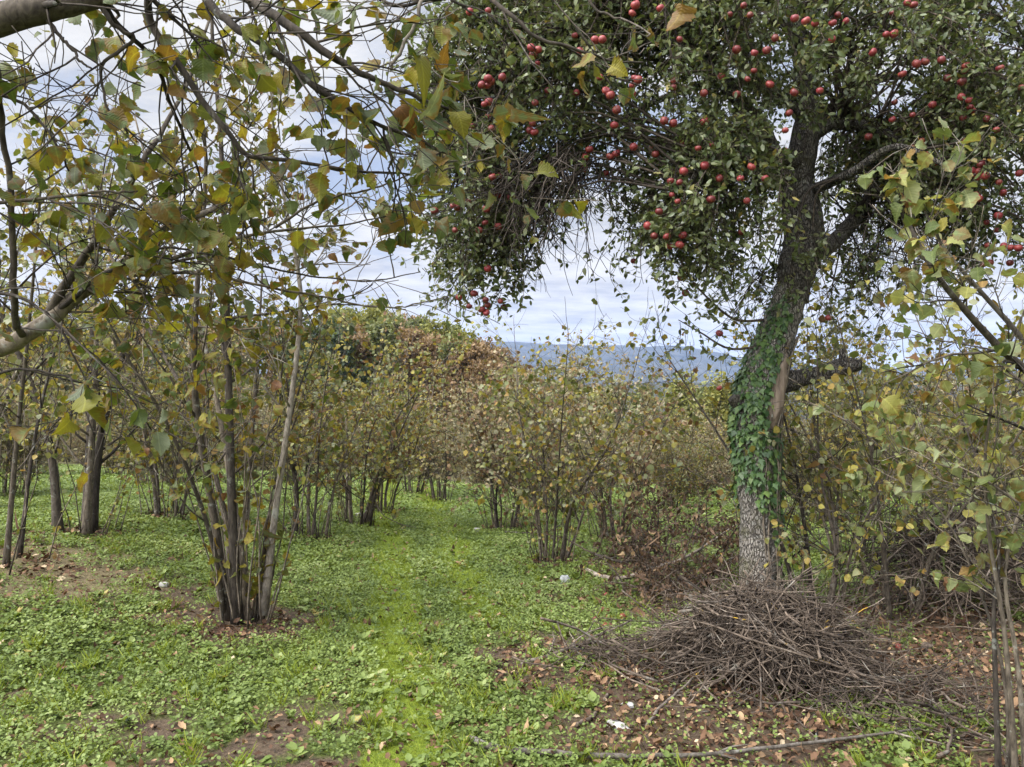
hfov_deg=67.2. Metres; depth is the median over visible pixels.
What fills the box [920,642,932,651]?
stone
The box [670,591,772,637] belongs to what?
cut branch
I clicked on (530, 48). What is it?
apple
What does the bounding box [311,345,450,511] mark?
hazel tree
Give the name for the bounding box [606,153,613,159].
apple
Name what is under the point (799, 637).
cut branch
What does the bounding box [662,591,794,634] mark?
cut branch
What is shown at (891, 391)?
woodland tree
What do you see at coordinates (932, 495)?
hazel tree
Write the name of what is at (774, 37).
apple
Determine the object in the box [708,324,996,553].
hazel tree
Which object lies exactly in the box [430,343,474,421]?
woodland tree
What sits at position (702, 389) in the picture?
woodland tree
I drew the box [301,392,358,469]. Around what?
hazel tree
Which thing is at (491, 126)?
apple
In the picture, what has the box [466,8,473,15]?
apple
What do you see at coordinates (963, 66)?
apple
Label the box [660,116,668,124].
apple
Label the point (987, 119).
apple
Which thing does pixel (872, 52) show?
apple
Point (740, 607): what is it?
cut branch
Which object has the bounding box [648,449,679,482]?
hazel tree
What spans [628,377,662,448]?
woodland tree
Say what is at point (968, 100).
apple
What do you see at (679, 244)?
apple
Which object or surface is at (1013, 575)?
brush pile
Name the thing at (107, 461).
hazel tree
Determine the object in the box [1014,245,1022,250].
apple
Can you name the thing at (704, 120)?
apple
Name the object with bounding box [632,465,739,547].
withered branch
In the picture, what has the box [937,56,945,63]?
apple
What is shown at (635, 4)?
apple
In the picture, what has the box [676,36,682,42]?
apple
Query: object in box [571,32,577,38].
apple
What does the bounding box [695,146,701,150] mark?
apple
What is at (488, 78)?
apple
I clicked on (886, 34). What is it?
apple
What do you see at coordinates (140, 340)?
woodland tree
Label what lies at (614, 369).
mountain
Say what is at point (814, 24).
apple
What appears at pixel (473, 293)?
apple
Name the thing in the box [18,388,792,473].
hazel thicket
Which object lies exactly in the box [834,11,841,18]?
apple
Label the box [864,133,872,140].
apple
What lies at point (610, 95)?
apple
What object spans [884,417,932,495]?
hazel tree
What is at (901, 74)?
apple
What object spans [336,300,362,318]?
woodland tree
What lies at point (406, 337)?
woodland tree
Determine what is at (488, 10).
apple
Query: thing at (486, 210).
apple
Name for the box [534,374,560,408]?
woodland tree
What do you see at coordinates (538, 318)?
sky
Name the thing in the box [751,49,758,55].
apple
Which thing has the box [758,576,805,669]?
cut branch
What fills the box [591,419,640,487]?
hazel tree
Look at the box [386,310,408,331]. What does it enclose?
woodland tree
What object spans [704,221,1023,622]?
hazel tree
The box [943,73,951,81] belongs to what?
apple
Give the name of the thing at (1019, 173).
apple
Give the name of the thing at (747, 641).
cut branch
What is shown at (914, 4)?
apple
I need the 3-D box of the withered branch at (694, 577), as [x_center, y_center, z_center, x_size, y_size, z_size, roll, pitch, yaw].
[1.282,1.551,6.078,1.545,0.904,1.292,0,0,0]
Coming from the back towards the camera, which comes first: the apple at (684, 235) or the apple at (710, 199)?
the apple at (684, 235)
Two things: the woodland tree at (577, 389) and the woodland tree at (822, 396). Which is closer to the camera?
the woodland tree at (577, 389)
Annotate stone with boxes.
[159,582,168,586]
[560,575,569,583]
[607,719,630,731]
[621,702,633,708]
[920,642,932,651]
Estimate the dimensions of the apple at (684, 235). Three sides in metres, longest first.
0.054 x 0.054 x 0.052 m
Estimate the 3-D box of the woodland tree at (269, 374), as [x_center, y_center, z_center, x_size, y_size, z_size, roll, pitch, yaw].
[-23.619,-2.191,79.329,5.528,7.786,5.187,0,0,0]
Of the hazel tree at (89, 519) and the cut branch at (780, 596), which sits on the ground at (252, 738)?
the hazel tree at (89, 519)
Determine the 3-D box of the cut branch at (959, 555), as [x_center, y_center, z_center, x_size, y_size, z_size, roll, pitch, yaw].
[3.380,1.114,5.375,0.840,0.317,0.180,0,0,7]
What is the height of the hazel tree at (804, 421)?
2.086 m
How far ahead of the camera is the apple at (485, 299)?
4.96 m
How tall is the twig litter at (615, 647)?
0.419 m
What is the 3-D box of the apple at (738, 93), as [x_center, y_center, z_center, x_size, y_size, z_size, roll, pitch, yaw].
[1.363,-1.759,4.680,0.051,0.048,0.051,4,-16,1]
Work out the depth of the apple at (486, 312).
5.01 m
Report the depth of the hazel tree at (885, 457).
18.25 m
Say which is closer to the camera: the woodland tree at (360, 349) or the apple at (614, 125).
the apple at (614, 125)
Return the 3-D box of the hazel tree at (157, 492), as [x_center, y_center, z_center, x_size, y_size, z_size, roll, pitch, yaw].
[-3.854,-0.056,8.608,2.468,3.149,2.456,0,0,0]
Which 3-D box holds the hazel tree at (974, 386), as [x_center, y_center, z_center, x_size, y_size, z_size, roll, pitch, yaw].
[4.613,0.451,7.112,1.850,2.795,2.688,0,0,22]
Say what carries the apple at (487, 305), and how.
hanging from the apple tree at (742, 136)
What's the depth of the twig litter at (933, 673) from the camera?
3.69 m
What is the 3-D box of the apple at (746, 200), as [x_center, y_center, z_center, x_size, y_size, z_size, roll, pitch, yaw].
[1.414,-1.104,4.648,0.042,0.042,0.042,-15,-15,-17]
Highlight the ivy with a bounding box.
[726,289,800,590]
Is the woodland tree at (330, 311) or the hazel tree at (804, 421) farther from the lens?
the woodland tree at (330, 311)
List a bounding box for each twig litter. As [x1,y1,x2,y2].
[497,586,771,695]
[737,624,1023,763]
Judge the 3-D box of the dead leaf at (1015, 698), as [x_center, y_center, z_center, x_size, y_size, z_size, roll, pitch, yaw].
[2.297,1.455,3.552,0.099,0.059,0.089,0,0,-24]
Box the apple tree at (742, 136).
[362,0,1023,595]
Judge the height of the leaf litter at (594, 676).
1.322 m
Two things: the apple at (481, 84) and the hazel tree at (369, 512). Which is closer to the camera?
the apple at (481, 84)
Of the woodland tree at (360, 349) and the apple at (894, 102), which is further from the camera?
the woodland tree at (360, 349)
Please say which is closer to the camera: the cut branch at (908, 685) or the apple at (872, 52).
the cut branch at (908, 685)
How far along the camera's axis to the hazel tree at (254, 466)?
14.87 m
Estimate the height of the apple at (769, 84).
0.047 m
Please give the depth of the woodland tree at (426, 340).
78.91 m
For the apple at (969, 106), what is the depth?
4.80 m
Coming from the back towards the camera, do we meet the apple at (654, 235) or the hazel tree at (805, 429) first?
the hazel tree at (805, 429)
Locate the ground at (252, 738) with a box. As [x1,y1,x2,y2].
[0,374,1023,766]
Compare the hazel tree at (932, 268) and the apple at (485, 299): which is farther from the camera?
the apple at (485, 299)
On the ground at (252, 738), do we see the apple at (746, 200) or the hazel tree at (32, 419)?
the hazel tree at (32, 419)
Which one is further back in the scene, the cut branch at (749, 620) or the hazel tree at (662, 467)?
the hazel tree at (662, 467)
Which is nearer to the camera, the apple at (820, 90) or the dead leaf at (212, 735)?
the dead leaf at (212, 735)
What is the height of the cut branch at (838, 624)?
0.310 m
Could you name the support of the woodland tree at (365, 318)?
on the ground at (252, 738)
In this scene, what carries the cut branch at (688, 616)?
on the brush pile at (713, 636)
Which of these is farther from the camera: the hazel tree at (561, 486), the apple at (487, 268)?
the hazel tree at (561, 486)
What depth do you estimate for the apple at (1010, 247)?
4.93 m
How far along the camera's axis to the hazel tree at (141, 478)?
12.71 m
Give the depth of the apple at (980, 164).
4.74 m
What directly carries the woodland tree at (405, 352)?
on the ground at (252, 738)
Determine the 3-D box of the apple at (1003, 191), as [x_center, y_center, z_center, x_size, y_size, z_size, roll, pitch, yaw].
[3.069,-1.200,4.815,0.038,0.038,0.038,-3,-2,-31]
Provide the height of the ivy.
2.418 m
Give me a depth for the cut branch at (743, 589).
4.20 m
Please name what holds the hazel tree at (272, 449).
on the ground at (252, 738)
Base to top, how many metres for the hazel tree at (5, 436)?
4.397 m
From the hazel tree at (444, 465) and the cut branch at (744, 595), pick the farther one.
the hazel tree at (444, 465)
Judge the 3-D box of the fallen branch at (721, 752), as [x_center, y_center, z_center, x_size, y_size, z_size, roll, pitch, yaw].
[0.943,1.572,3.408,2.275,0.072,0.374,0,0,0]
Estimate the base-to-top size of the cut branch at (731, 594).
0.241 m
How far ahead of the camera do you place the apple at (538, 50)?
4.45 m
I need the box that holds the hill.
[533,377,1023,421]
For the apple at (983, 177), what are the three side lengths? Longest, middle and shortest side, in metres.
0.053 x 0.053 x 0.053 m
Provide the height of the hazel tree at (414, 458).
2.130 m
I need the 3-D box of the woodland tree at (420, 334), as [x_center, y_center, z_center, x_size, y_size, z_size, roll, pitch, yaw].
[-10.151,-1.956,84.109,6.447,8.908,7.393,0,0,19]
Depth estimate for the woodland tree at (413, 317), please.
109.81 m
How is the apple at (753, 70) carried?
hanging from the apple tree at (742, 136)
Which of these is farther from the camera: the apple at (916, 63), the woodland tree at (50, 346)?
the woodland tree at (50, 346)
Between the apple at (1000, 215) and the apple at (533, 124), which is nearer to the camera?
the apple at (533, 124)
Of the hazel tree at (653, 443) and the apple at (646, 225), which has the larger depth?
the hazel tree at (653, 443)
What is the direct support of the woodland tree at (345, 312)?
on the ground at (252, 738)
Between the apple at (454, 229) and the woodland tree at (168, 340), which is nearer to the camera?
the apple at (454, 229)
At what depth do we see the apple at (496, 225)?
4.84 m
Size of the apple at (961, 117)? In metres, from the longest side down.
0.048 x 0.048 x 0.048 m
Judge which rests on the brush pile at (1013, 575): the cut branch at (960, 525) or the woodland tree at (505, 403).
the cut branch at (960, 525)
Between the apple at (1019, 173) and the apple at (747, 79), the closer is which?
the apple at (747, 79)
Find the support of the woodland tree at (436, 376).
on the ground at (252, 738)
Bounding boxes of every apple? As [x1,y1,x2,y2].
[430,207,438,214]
[452,227,457,232]
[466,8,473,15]
[470,289,477,296]
[478,81,485,88]
[478,305,485,312]
[481,101,487,106]
[482,206,489,212]
[482,297,488,302]
[483,309,489,315]
[484,74,492,82]
[484,265,491,271]
[484,302,490,307]
[485,7,491,12]
[485,82,490,88]
[485,98,492,105]
[488,124,494,131]
[488,172,495,180]
[494,223,501,229]
[498,73,505,80]
[526,127,532,133]
[527,43,534,51]
[529,121,535,126]
[530,127,538,135]
[532,99,538,106]
[535,46,541,53]
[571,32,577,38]
[573,89,579,95]
[585,146,593,152]
[591,35,598,43]
[598,35,606,43]
[602,86,609,94]
[606,91,614,99]
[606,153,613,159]
[610,121,618,128]
[612,105,620,113]
[612,149,619,156]
[629,9,635,16]
[630,143,637,150]
[631,0,639,9]
[634,75,642,83]
[643,221,650,229]
[650,232,657,239]
[651,149,658,157]
[655,208,662,214]
[656,4,663,11]
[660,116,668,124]
[663,233,670,239]
[667,177,673,183]
[669,119,677,126]
[670,84,676,90]
[675,240,683,248]
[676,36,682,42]
[676,179,682,184]
[678,231,686,238]
[679,167,687,175]
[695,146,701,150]
[700,89,707,96]
[700,117,708,125]
[700,161,708,169]
[706,194,715,202]
[715,174,722,181]
[716,329,722,336]
[727,10,732,17]
[732,45,740,53]
[732,90,740,97]
[737,175,743,180]
[740,2,746,8]
[743,197,749,203]
[744,76,750,81]
[747,11,753,18]
[747,162,755,170]
[750,68,756,73]
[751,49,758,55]
[762,46,770,54]
[765,80,774,87]
[771,34,778,41]
[782,127,788,132]
[785,109,792,116]
[790,13,798,22]
[790,88,798,96]
[801,16,810,24]
[811,21,818,26]
[816,86,823,93]
[825,315,830,320]
[828,19,836,25]
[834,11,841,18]
[843,17,848,23]
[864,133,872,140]
[868,48,876,56]
[882,31,889,37]
[888,116,895,122]
[890,29,898,37]
[891,99,897,104]
[898,70,906,77]
[903,0,910,5]
[909,0,917,7]
[909,112,915,117]
[912,59,920,67]
[921,57,929,65]
[928,101,936,108]
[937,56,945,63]
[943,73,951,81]
[957,77,966,85]
[957,93,965,100]
[959,115,966,120]
[961,62,969,68]
[965,97,972,103]
[966,103,973,109]
[974,168,982,173]
[976,161,985,167]
[980,172,989,179]
[983,115,990,122]
[993,127,1000,132]
[993,211,1002,218]
[995,65,1004,71]
[995,179,1002,184]
[1000,189,1006,194]
[1006,243,1013,250]
[1006,260,1013,265]
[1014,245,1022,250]
[1015,170,1023,176]
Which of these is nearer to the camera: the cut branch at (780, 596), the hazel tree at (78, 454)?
the cut branch at (780, 596)
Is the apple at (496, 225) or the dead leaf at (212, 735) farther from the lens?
the apple at (496, 225)
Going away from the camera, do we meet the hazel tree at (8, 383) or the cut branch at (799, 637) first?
the cut branch at (799, 637)
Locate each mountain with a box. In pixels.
[45,364,1015,396]
[84,335,1017,376]
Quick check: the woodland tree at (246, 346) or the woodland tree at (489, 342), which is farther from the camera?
the woodland tree at (246, 346)
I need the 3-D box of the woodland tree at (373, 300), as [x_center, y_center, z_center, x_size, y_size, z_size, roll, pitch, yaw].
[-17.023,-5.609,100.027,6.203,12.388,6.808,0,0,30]
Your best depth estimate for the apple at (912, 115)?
4.85 m
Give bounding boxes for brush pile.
[607,542,953,741]
[791,475,1023,655]
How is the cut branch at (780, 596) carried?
on the brush pile at (713, 636)
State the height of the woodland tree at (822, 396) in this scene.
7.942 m
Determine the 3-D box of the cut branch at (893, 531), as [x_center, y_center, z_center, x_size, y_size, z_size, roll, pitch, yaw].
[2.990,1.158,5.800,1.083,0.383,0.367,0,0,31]
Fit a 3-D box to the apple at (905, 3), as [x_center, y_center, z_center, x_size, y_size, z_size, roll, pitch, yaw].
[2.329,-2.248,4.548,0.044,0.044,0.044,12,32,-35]
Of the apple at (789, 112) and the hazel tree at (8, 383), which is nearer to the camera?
the apple at (789, 112)
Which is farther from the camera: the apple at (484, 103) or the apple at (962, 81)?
the apple at (962, 81)
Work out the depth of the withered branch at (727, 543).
6.99 m
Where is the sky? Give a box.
[0,0,1023,368]
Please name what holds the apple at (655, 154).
hanging from the apple tree at (742, 136)
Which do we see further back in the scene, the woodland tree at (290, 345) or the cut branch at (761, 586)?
the woodland tree at (290, 345)
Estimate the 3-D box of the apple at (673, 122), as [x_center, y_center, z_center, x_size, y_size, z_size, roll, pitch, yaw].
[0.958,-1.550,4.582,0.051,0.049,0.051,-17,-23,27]
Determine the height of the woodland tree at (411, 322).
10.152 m
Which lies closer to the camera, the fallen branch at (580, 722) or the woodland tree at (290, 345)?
the fallen branch at (580, 722)
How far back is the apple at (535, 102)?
4.58 m
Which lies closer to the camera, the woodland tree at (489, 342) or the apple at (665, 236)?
the apple at (665, 236)
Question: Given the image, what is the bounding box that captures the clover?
[0,463,1023,766]
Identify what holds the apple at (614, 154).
hanging from the apple tree at (742, 136)
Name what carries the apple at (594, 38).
hanging from the apple tree at (742, 136)
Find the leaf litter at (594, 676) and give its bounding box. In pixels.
[0,474,1023,766]
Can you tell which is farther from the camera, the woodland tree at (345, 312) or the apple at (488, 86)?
the woodland tree at (345, 312)
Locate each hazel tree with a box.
[0,0,374,628]
[0,0,696,492]
[0,19,153,574]
[0,92,283,470]
[0,119,220,536]
[0,265,89,495]
[0,346,36,452]
[0,353,84,474]
[4,394,69,466]
[37,411,69,463]
[38,238,277,519]
[58,416,78,461]
[62,412,96,463]
[62,417,85,462]
[64,357,179,475]
[75,362,170,467]
[79,322,253,484]
[181,387,233,470]
[206,376,286,475]
[207,256,430,541]
[222,381,328,481]
[232,380,312,470]
[263,321,471,535]
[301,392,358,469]
[305,395,357,468]
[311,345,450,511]
[318,403,365,468]
[363,358,484,493]
[378,361,494,501]
[382,422,434,481]
[405,416,443,480]
[424,439,461,479]
[427,344,606,530]
[448,437,469,478]
[452,430,499,483]
[454,448,488,482]
[456,283,688,565]
[472,323,660,512]
[475,410,536,485]
[510,346,731,537]
[544,412,622,491]
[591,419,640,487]
[593,418,659,485]
[620,205,1023,615]
[638,385,732,497]
[640,396,723,508]
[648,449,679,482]
[673,423,726,485]
[688,423,734,485]
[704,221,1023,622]
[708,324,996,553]
[716,442,734,483]
[724,304,901,522]
[771,116,1023,766]
[783,397,848,509]
[785,411,833,482]
[862,443,890,485]
[876,425,922,488]
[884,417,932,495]
[891,332,1023,522]
[897,298,1023,528]
[906,423,982,504]
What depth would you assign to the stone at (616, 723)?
3.56 m
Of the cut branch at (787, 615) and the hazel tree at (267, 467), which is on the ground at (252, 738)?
the hazel tree at (267, 467)
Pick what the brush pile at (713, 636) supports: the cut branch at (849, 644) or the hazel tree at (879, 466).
the cut branch at (849, 644)
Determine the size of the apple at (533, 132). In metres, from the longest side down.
0.053 x 0.053 x 0.049 m
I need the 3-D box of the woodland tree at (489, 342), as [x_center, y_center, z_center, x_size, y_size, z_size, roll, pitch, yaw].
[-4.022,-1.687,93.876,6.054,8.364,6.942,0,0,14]
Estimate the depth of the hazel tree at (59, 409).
5.50 m
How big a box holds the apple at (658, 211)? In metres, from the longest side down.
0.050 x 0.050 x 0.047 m
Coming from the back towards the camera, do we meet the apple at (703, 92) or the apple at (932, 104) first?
the apple at (932, 104)
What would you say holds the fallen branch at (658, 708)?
on the leaf litter at (594, 676)
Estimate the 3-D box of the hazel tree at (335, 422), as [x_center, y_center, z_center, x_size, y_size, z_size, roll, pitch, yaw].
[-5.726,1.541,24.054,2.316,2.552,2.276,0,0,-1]
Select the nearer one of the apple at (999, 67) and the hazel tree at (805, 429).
the apple at (999, 67)
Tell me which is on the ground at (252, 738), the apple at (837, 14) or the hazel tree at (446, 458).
the hazel tree at (446, 458)
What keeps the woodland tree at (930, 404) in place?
on the ground at (252, 738)
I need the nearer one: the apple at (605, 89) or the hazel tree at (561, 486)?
the apple at (605, 89)
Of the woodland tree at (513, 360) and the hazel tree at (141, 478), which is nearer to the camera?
the hazel tree at (141, 478)
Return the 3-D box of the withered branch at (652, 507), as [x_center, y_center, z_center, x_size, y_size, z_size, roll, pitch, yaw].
[0.952,1.330,7.660,2.290,1.309,1.728,0,0,0]
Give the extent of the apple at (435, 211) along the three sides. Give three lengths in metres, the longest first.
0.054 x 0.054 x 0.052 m
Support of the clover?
on the ground at (252, 738)
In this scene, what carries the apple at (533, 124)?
hanging from the apple tree at (742, 136)
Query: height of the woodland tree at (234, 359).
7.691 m
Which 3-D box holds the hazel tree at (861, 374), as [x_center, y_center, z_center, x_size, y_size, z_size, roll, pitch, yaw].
[4.499,0.472,10.973,2.550,3.217,3.009,0,0,0]
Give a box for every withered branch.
[497,457,732,567]
[574,521,739,613]
[597,468,800,582]
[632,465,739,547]
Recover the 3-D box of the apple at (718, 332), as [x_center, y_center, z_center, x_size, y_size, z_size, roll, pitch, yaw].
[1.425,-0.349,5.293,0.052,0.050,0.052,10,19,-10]
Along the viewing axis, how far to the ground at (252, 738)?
4.11 m
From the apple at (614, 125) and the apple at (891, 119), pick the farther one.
the apple at (891, 119)
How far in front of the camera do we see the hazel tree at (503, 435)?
18.17 m
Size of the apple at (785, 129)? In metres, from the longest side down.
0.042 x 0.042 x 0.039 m
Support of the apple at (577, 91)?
hanging from the apple tree at (742, 136)
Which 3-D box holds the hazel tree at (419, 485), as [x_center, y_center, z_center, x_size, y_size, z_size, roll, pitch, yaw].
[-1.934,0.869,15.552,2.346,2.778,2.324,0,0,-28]
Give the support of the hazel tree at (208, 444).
on the ground at (252, 738)
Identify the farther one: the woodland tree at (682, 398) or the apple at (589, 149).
the woodland tree at (682, 398)
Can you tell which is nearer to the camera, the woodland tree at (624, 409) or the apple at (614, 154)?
the apple at (614, 154)
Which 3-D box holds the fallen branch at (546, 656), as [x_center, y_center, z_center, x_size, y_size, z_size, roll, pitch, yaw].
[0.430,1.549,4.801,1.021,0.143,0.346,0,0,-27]
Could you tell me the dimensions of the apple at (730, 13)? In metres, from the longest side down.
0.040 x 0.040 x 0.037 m
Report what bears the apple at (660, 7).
hanging from the apple tree at (742, 136)
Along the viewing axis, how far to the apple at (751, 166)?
4.51 m
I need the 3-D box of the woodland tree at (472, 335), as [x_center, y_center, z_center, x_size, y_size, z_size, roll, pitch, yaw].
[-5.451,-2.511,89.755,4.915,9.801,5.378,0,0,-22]
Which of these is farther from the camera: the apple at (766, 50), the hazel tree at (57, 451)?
the hazel tree at (57, 451)
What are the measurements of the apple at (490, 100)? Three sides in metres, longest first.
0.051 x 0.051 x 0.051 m
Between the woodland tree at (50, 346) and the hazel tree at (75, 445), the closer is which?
the hazel tree at (75, 445)
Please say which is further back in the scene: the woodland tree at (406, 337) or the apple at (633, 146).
the woodland tree at (406, 337)
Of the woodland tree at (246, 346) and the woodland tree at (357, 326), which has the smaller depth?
the woodland tree at (357, 326)
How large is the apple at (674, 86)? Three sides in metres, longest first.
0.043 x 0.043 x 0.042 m
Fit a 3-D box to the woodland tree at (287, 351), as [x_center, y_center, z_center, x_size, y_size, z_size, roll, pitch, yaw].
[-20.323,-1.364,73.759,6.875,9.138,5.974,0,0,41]
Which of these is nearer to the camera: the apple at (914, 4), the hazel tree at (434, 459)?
the apple at (914, 4)
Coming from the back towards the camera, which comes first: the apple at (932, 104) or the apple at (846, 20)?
the apple at (932, 104)
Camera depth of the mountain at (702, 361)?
3571.01 m
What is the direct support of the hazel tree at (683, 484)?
on the ground at (252, 738)
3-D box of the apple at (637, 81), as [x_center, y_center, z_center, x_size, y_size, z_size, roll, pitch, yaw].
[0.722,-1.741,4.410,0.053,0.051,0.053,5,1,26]
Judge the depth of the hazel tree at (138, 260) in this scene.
1.79 m
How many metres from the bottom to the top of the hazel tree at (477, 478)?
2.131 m
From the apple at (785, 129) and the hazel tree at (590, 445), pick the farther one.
the hazel tree at (590, 445)
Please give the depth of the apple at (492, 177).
4.73 m
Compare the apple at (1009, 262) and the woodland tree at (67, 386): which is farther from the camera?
the woodland tree at (67, 386)
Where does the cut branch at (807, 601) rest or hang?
on the brush pile at (713, 636)
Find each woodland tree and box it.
[0,320,47,383]
[37,318,84,383]
[45,325,80,394]
[86,329,130,387]
[129,330,153,382]
[142,326,191,399]
[206,328,251,394]
[241,322,256,372]
[257,328,283,396]
[267,323,319,393]
[278,322,304,406]
[284,315,376,410]
[306,307,367,389]
[324,305,356,337]
[327,305,349,322]
[329,313,367,338]
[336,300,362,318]
[345,329,379,412]
[350,295,385,334]
[359,315,403,404]
[365,334,413,395]
[366,294,403,320]
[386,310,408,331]
[396,322,422,403]
[400,311,419,321]
[401,325,436,396]
[401,332,445,408]
[407,314,427,333]
[417,308,452,339]
[423,335,463,410]
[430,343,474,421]
[434,329,468,414]
[448,321,465,336]
[452,323,480,343]
[458,337,502,419]
[463,356,506,429]
[476,335,496,350]
[488,344,512,367]
[494,360,530,426]
[506,356,524,369]
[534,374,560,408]
[544,367,583,428]
[579,387,614,453]
[601,376,629,426]
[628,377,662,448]
[650,364,710,453]
[683,377,713,428]
[698,367,734,444]
[816,384,841,433]
[861,375,903,428]
[921,386,940,426]
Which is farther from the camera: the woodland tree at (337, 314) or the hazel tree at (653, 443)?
the woodland tree at (337, 314)
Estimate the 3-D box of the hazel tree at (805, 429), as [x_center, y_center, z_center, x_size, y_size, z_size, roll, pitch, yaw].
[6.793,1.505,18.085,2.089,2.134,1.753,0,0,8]
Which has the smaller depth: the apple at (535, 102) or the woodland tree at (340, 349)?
the apple at (535, 102)
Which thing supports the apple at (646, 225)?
hanging from the apple tree at (742, 136)
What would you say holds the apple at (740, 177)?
hanging from the apple tree at (742, 136)
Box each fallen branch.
[469,727,984,766]
[504,528,558,533]
[520,619,631,664]
[561,677,610,726]
[578,524,736,580]
[594,553,641,564]
[645,665,715,724]
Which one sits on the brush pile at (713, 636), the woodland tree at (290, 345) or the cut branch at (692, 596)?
the cut branch at (692, 596)
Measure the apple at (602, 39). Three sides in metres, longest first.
0.049 x 0.049 x 0.047 m
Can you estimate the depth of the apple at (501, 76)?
4.54 m
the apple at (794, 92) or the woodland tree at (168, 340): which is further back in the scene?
the woodland tree at (168, 340)
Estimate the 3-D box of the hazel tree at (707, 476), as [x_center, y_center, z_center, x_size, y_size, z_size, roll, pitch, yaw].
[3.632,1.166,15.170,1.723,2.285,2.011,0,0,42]
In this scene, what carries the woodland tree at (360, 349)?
on the ground at (252, 738)
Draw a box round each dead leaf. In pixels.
[210,733,222,743]
[627,740,638,750]
[839,751,856,766]
[1000,696,1017,706]
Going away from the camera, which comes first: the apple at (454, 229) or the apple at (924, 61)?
the apple at (924, 61)
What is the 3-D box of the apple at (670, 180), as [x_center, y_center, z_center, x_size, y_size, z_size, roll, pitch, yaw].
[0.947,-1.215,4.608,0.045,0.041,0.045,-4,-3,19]
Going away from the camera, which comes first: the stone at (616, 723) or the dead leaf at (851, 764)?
the dead leaf at (851, 764)
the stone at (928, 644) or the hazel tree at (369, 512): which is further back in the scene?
the hazel tree at (369, 512)
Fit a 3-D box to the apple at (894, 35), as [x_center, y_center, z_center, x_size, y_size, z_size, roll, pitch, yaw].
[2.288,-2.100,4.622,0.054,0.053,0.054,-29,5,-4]
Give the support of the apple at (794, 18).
hanging from the apple tree at (742, 136)
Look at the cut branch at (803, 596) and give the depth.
4.27 m
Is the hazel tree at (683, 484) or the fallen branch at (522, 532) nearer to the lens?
the fallen branch at (522, 532)
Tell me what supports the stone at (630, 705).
on the ground at (252, 738)
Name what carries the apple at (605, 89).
hanging from the apple tree at (742, 136)
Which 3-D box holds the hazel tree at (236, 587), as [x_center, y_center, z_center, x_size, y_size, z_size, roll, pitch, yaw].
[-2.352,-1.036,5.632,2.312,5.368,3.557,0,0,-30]
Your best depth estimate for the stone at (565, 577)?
6.64 m
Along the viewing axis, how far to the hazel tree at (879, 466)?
20.49 m
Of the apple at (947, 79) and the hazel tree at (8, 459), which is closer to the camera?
the apple at (947, 79)
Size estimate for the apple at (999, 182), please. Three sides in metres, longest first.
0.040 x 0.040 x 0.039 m
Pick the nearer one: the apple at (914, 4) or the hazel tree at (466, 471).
the apple at (914, 4)
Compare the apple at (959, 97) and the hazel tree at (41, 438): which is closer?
the apple at (959, 97)
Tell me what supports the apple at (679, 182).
hanging from the apple tree at (742, 136)
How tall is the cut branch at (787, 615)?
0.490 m
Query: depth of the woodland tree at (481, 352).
76.57 m
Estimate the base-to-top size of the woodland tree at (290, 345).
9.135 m
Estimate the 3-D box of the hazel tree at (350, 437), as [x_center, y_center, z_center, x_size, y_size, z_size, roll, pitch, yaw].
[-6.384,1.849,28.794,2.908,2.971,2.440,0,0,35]
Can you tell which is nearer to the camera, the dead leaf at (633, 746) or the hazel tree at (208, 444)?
the dead leaf at (633, 746)
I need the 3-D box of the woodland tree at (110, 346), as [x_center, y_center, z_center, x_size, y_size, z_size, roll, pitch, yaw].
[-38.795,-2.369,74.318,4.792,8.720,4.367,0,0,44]
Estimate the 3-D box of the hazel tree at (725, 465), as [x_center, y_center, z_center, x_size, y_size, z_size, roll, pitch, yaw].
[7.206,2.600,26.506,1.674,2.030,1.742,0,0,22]
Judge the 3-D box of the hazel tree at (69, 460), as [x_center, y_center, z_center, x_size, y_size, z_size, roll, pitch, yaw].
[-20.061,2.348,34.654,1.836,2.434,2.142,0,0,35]
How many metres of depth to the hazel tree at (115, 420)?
18.22 m
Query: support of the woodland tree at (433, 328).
on the ground at (252, 738)
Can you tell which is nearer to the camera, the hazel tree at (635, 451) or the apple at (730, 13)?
the apple at (730, 13)
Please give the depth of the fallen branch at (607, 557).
7.35 m
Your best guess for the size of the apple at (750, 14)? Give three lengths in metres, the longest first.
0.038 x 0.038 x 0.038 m
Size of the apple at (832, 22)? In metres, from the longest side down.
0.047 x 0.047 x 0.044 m
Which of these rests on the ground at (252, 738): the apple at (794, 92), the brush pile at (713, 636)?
the brush pile at (713, 636)
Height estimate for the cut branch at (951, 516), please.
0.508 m
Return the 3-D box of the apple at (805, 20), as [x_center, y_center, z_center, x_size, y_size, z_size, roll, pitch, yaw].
[1.617,-2.004,4.249,0.051,0.047,0.050,-20,7,44]
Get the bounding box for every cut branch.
[645,577,830,624]
[658,593,733,605]
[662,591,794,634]
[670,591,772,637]
[684,588,885,650]
[690,554,905,683]
[694,605,824,645]
[695,598,813,678]
[696,611,924,665]
[706,566,781,627]
[708,579,780,621]
[717,595,838,681]
[726,595,840,630]
[727,551,846,675]
[733,576,801,626]
[734,630,841,659]
[739,574,788,659]
[744,559,880,631]
[753,576,851,621]
[755,571,820,642]
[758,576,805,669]
[765,598,889,657]
[772,631,910,686]
[841,508,968,551]
[856,501,936,590]
[935,544,987,564]
[947,485,1018,567]
[949,521,967,565]
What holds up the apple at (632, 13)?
hanging from the apple tree at (742, 136)
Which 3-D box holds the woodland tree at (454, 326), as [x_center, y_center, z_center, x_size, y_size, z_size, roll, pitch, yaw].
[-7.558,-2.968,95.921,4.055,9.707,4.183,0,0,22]

